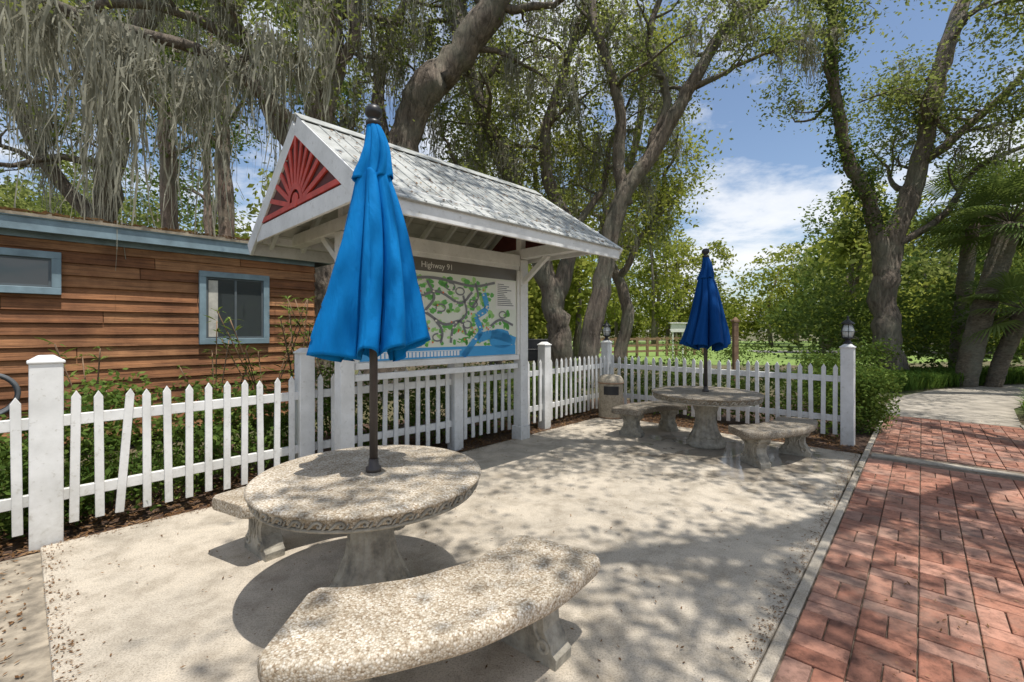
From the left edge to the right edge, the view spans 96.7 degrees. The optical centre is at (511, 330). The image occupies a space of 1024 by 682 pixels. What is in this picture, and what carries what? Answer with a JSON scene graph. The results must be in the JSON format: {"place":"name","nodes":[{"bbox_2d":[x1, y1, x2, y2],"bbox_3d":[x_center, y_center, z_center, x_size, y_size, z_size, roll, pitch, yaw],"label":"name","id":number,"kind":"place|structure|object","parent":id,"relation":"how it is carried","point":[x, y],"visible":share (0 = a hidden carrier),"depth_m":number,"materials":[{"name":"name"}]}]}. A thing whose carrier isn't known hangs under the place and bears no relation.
{"place":"outdoors","nodes":[
{"label":"outdoors","id":0,"kind":"place"},
{"bbox_2d":[0,553,51,681],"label":"sandy soil","id":1,"kind":"structure","parent":0,"point":[31,653],"depth_m":2.47,"materials":[{"name":"beige sand"}]},
{"bbox_2d":[0,555,31,677],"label":"fallen leaves","id":2,"kind":"object","parent":1,"relation":"on","point":[11,622],"visible":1,"depth_m":2.48,"materials":[{"name":"brown plant"}]},
{"bbox_2d":[40,417,860,681],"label":"patio","id":3,"kind":"structure","parent":0,"point":[168,615],"depth_m":3.03,"materials":[{"name":"concrete"}]},
{"bbox_2d":[212,486,284,561],"bbox_3d":[-1.393,1.343,3.446,1.472,0.425,0.583,0,0,-32],"label":"curved bench","id":4,"kind":"object","parent":3,"relation":"on","point":[263,542],"visible":0.24,"depth_m":3.11,"materials":[{"name":"concrete"}]},
{"bbox_2d":[244,445,480,586],"bbox_3d":[-0.830,1.190,2.680,1.294,0.729,1.294,0,0,0],"label":"concrete table","id":5,"kind":"object","parent":3,"relation":"on","point":[340,491],"visible":0.97,"depth_m":2.48,"materials":[{"name":"beige concrete"}]},
{"bbox_2d":[306,104,430,472],"bbox_3d":[-0.828,-0.246,2.715,0.687,2.163,0.608,0,0,0],"label":"folded patio umbrella","id":6,"kind":"object","parent":5,"relation":"on","point":[372,307],"visible":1,"depth_m":2.53,"materials":[{"name":"blue fabric"}]},
{"bbox_2d":[257,535,599,681],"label":"curved bench","id":7,"kind":"object","parent":3,"relation":"on","point":[517,592],"visible":1,"depth_m":1.85,"materials":[{"name":"concrete"}]},
{"bbox_2d":[248,112,622,449],"bbox_3d":[-0.880,-0.248,5.595,3.032,3.696,3.450,0,0,45],"label":"map kiosk","id":8,"kind":"object","parent":3,"relation":"on","point":[479,242],"visible":0.83,"depth_m":5.36,"materials":[{"name":"white paint"}]},
{"bbox_2d":[41,417,858,681],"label":"edge leaf debris","id":9,"kind":"object","parent":3,"relation":"on","point":[459,452],"visible":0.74,"depth_m":2.67,"materials":[{"name":"brown plant"}]},
{"bbox_2d":[52,425,849,681],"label":"fallen leaves","id":10,"kind":"object","parent":3,"relation":"on","point":[702,679],"visible":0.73,"depth_m":3.02,"materials":[{"name":"brown plant"}]},
{"bbox_2d":[598,374,623,418],"bbox_3d":[1.780,1.180,8.200,0.468,0.780,0.468,0,0,10],"label":"litter bin","id":11,"kind":"object","parent":3,"relation":"on","point":[610,391],"visible":0.96,"depth_m":8.02,"materials":[{"name":"concrete"}]},
{"bbox_2d":[611,401,686,437],"bbox_3d":[2.114,1.343,6.964,1.407,0.425,0.572,0,0,-31],"label":"curved bench","id":12,"kind":"object","parent":3,"relation":"on","point":[631,415],"visible":1,"depth_m":6.79,"materials":[{"name":"concrete"}]},
{"bbox_2d":[652,386,764,449],"bbox_3d":[2.630,1.190,6.180,1.404,0.729,1.404,0,0,0],"label":"concrete table","id":13,"kind":"object","parent":3,"relation":"on","point":[705,433],"visible":0.98,"depth_m":6.01,"materials":[{"name":"grey concrete"}]},
{"bbox_2d":[679,248,730,391],"bbox_3d":[2.650,-0.141,6.137,0.603,1.953,0.670,0,0,0],"label":"folded patio umbrella","id":14,"kind":"object","parent":13,"relation":"on","point":[706,328],"visible":1,"depth_m":6.05,"materials":[{"name":"blue fabric"}]},
{"bbox_2d":[728,416,817,468],"bbox_3d":[3.205,1.343,5.506,1.476,0.425,0.589,0,0,-30],"label":"curved bench","id":15,"kind":"object","parent":3,"relation":"on","point":[794,432],"visible":1,"depth_m":5.32,"materials":[{"name":"concrete"}]},
{"bbox_2d":[0,332,1023,561],"bbox_3d":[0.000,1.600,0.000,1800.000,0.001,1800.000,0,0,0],"label":"ground","id":16,"kind":"structure","parent":0,"point":[1019,411],"depth_m":12.61,"materials":[{"name":"green plant"}]},
{"bbox_2d":[0,0,291,221],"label":"live oak tree","id":17,"kind":"object","parent":16,"relation":"on","point":[43,167],"visible":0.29,"depth_m":12.23,"materials":[{"name":"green plant"}]},
{"bbox_2d":[76,0,243,228],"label":"pine tree","id":18,"kind":"object","parent":16,"relation":"on","point":[166,212],"visible":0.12,"depth_m":17.77,"materials":[{"name":"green plant"}]},
{"bbox_2d":[0,206,330,452],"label":"wood cabin","id":19,"kind":"object","parent":16,"relation":"on","point":[153,299],"visible":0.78,"depth_m":6.17,"materials":[{"name":"brown wood"}]},
{"bbox_2d":[0,255,260,338],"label":"window glass","id":20,"kind":"structure","parent":19,"relation":"in","point":[12,270],"depth_m":6.91,"materials":[{"name":"grey"}]},
{"bbox_2d":[139,1,278,235],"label":"pine tree","id":21,"kind":"object","parent":16,"relation":"on","point":[205,218],"visible":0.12,"depth_m":23.78,"materials":[{"name":"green plant"}]},
{"bbox_2d":[0,0,436,411],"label":"live oak tree","id":22,"kind":"object","parent":16,"relation":"on","point":[332,57],"visible":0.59,"depth_m":8.48,"materials":[{"name":"green plant"}]},
{"bbox_2d":[0,0,302,270],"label":"hanging spanish moss","id":23,"kind":"object","parent":22,"relation":"hanging from","point":[130,72],"visible":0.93,"depth_m":6.41,"materials":[{"name":"grey plant"}]},
{"bbox_2d":[152,0,342,237],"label":"pine tree","id":24,"kind":"object","parent":16,"relation":"on","point":[224,224],"visible":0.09,"depth_m":16.20,"materials":[{"name":"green plant"}]},
{"bbox_2d":[250,0,412,178],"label":"pine tree","id":25,"kind":"object","parent":16,"relation":"on","point":[344,93],"visible":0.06,"depth_m":20.84,"materials":[{"name":"green plant"}]},
{"bbox_2d":[0,340,855,551],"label":"picket fence","id":26,"kind":"object","parent":16,"relation":"on","point":[46,421],"visible":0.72,"depth_m":4.57,"materials":[{"name":"white paint"}]},
{"bbox_2d":[602,320,610,339],"bbox_3d":[1.870,-0.015,9.000,0.180,0.390,0.180,0,0,0],"label":"post lantern","id":27,"kind":"object","parent":26,"relation":"on","point":[606,330],"visible":1,"depth_m":8.95,"materials":[{"name":"glass"}]},
{"bbox_2d":[840,316,855,343],"bbox_3d":[4.700,-0.015,6.370,0.180,0.390,0.180,0,0,0],"label":"post lantern","id":28,"kind":"object","parent":26,"relation":"on","point":[847,331],"visible":1,"depth_m":6.33,"materials":[{"name":"glass"}]},
{"bbox_2d":[0,399,875,560],"bbox_3d":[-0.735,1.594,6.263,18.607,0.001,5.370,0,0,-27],"label":"mulch bed","id":29,"kind":"object","parent":16,"relation":"on","point":[862,441],"visible":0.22,"depth_m":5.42,"materials":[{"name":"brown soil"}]},
{"bbox_2d":[0,374,20,414],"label":"bike rack","id":30,"kind":"object","parent":29,"relation":"on","point":[13,383],"visible":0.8,"depth_m":4.67,"materials":[{"name":"metal"}]},
{"bbox_2d":[36,337,114,467],"bbox_3d":[-4.615,0.830,5.007,0.769,1.543,0.768,0,0,-12],"label":"tall weed plant","id":31,"kind":"object","parent":29,"relation":"on","point":[87,371],"visible":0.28,"depth_m":4.83,"materials":[{"name":"green plant"}]},
{"bbox_2d":[0,447,220,532],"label":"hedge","id":32,"kind":"object","parent":29,"relation":"on","point":[108,476],"visible":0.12,"depth_m":4.67,"materials":[{"name":"green plant"}]},
{"bbox_2d":[177,315,250,449],"bbox_3d":[-3.610,0.698,5.620,0.739,1.807,0.768,0,0,0],"label":"tall weed plant","id":33,"kind":"object","parent":29,"relation":"on","point":[216,374],"visible":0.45,"depth_m":5.71,"materials":[{"name":"green plant"}]},
{"bbox_2d":[211,296,315,446],"bbox_3d":[-3.258,0.548,6.036,1.273,2.106,0.860,0,0,-25],"label":"tall weed plant","id":34,"kind":"object","parent":29,"relation":"on","point":[246,363],"visible":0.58,"depth_m":5.90,"materials":[{"name":"green plant"}]},
{"bbox_2d":[271,297,324,402],"bbox_3d":[-2.988,0.546,6.413,0.724,2.111,1.240,0,0,-18],"label":"tall weed plant","id":35,"kind":"object","parent":29,"relation":"on","point":[286,342],"visible":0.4,"depth_m":6.37,"materials":[{"name":"green plant"}]},
{"bbox_2d":[282,295,334,438],"bbox_3d":[-2.763,0.548,6.588,1.150,2.107,1.112,0,0,0],"label":"tall weed plant","id":36,"kind":"object","parent":29,"relation":"on","point":[303,320],"visible":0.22,"depth_m":6.60,"materials":[{"name":"green plant"}]},
{"bbox_2d":[0,354,867,538],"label":"hedge","id":37,"kind":"object","parent":29,"relation":"on","point":[109,399],"visible":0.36,"depth_m":4.72,"materials":[{"name":"green plant"}]},
{"bbox_2d":[818,356,907,434],"bbox_3d":[5.517,0.981,7.187,1.052,1.199,1.347,0,0,0],"label":"boxwood shrub","id":38,"kind":"object","parent":29,"relation":"on","point":[869,392],"visible":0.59,"depth_m":6.90,"materials":[{"name":"green plant"}]},
{"bbox_2d":[336,0,617,400],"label":"live oak tree","id":39,"kind":"object","parent":16,"relation":"on","point":[432,82],"visible":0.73,"depth_m":11.07,"materials":[{"name":"green plant"}]},
{"bbox_2d":[415,333,546,375],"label":"understory shrubs","id":40,"kind":"object","parent":16,"relation":"on","point":[492,362],"depth_m":15.79,"materials":[{"name":"green plant"}]},
{"bbox_2d":[0,145,1023,358],"bbox_3d":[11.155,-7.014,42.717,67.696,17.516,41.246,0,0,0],"label":"distant woodland","id":41,"kind":"object","parent":16,"relation":"on","point":[657,284],"visible":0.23,"depth_m":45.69,"materials":[{"name":"green plant"}]},
{"bbox_2d":[413,0,650,371],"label":"live oak tree","id":42,"kind":"object","parent":16,"relation":"on","point":[558,146],"visible":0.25,"depth_m":16.64,"materials":[{"name":"green plant"}]},
{"bbox_2d":[386,0,724,377],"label":"live oak tree","id":43,"kind":"object","parent":16,"relation":"on","point":[552,285],"visible":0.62,"depth_m":13.86,"materials":[{"name":"green plant"}]},
{"bbox_2d":[532,0,732,363],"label":"live oak tree","id":44,"kind":"object","parent":16,"relation":"on","point":[667,202],"visible":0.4,"depth_m":19.66,"materials":[{"name":"green plant"}]},
{"bbox_2d":[528,0,876,387],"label":"live oak tree","id":45,"kind":"object","parent":16,"relation":"on","point":[729,30],"visible":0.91,"depth_m":12.77,"materials":[{"name":"green plant"}]},
{"bbox_2d":[731,317,739,387],"bbox_3d":[5.350,0.637,10.900,0.150,1.925,0.150,0,0,0],"label":"wooden marker post","id":46,"kind":"object","parent":16,"relation":"on","point":[735,321],"visible":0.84,"depth_m":10.85,"materials":[{"name":"brown wood"}]},
{"bbox_2d":[661,332,905,409],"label":"understory shrubs","id":47,"kind":"object","parent":16,"relation":"on","point":[826,360],"visible":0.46,"depth_m":13.83,"materials":[{"name":"green plant"}]},
{"bbox_2d":[736,0,1023,369],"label":"ivy covered oak tree","id":48,"kind":"object","parent":16,"relation":"on","point":[889,239],"visible":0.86,"depth_m":14.17,"materials":[{"name":"green plant"}]},
{"bbox_2d":[754,249,1023,371],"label":"understory shrubs","id":49,"kind":"object","parent":16,"relation":"on","point":[926,328],"visible":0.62,"depth_m":15.65,"materials":[{"name":"green plant"}]},
{"bbox_2d":[855,365,1023,392],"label":"liriope groundcover","id":50,"kind":"object","parent":16,"relation":"on","point":[920,377],"visible":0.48,"depth_m":12.79,"materials":[{"name":"green plant"}]},
{"bbox_2d":[884,0,1023,195],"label":"live oak tree","id":51,"kind":"object","parent":16,"relation":"on","point":[1001,8],"visible":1,"depth_m":11.02,"materials":[{"name":"green plant"}]},
{"bbox_2d":[903,149,1023,367],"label":"cabbage palm tree","id":52,"kind":"object","parent":16,"relation":"on","point":[964,269],"visible":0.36,"depth_m":14.90,"materials":[{"name":"green plant"}]},
{"bbox_2d":[907,154,1023,386],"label":"cabbage palm tree","id":53,"kind":"object","parent":16,"relation":"on","point":[1006,239],"visible":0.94,"depth_m":12.76,"materials":[{"name":"green plant"}]},
{"bbox_2d":[941,271,1023,386],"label":"cabbage palm tree","id":54,"kind":"object","parent":16,"relation":"on","point":[1011,326],"visible":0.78,"depth_m":12.65,"materials":[{"name":"green plant"}]},
{"bbox_2d":[1013,388,1023,410],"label":"liriope groundcover","id":55,"kind":"object","parent":16,"relation":"on","point":[1021,401],"visible":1,"depth_m":8.38,"materials":[{"name":"green plant"}]},
{"bbox_2d":[0,0,1023,331],"label":"sky","id":56,"kind":"structure","parent":0,"point":[770,174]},
{"bbox_2d":[528,339,547,368],"bbox_3d":[0.550,0.900,10.800,0.668,1.400,0.460,0,0,0],"label":"charcoal grill","id":57,"kind":"object","parent":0,"point":[532,350],"visible":0.29,"depth_m":10.83,"materials":[{"name":"metal"}]},
{"bbox_2d":[572,341,1021,364],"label":"lawn","id":58,"kind":"structure","parent":0,"point":[768,358],"depth_m":29.36,"materials":[{"name":"green plant"}]},
{"bbox_2d":[599,337,703,356],"bbox_3d":[8.702,1.000,28.297,9.849,1.250,0.191,0,0,-29],"label":"wooden rail fence","id":59,"kind":"object","parent":58,"relation":"on","point":[647,345],"visible":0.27,"depth_m":28.16,"materials":[{"name":"brown wood"}]},
{"bbox_2d":[668,322,686,359],"bbox_3d":[9.108,0.575,24.961,1.050,2.050,0.200,0,0,-11],"label":"notice sign","id":60,"kind":"object","parent":58,"relation":"on","point":[678,327],"visible":0.73,"depth_m":24.91,"materials":[{"name":"white paint"}]},
{"bbox_2d":[528,274,1023,354],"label":"distant thicket","id":61,"kind":"object","parent":58,"relation":"on","point":[749,322],"visible":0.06,"depth_m":55.85,"materials":[{"name":"green plant"}]},
{"bbox_2d":[747,350,1022,353],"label":"road","id":62,"kind":"structure","parent":0,"point":[934,352],"depth_m":33.33,"materials":[{"name":"grey asphalt"}]},
{"bbox_2d":[752,415,1023,681],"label":"brick path","id":63,"kind":"structure","parent":0,"point":[839,623],"depth_m":2.95,"materials":[{"name":"brick"}]},
{"bbox_2d":[877,418,1023,680],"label":"fallen leaves","id":64,"kind":"object","parent":63,"relation":"on","point":[941,550],"visible":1,"depth_m":3.26,"materials":[{"name":"brown plant"}]},
{"bbox_2d":[887,385,1023,426],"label":"concrete path","id":65,"kind":"structure","parent":0,"point":[988,405],"depth_m":9.78,"materials":[{"name":"beige concrete"}]}
]}

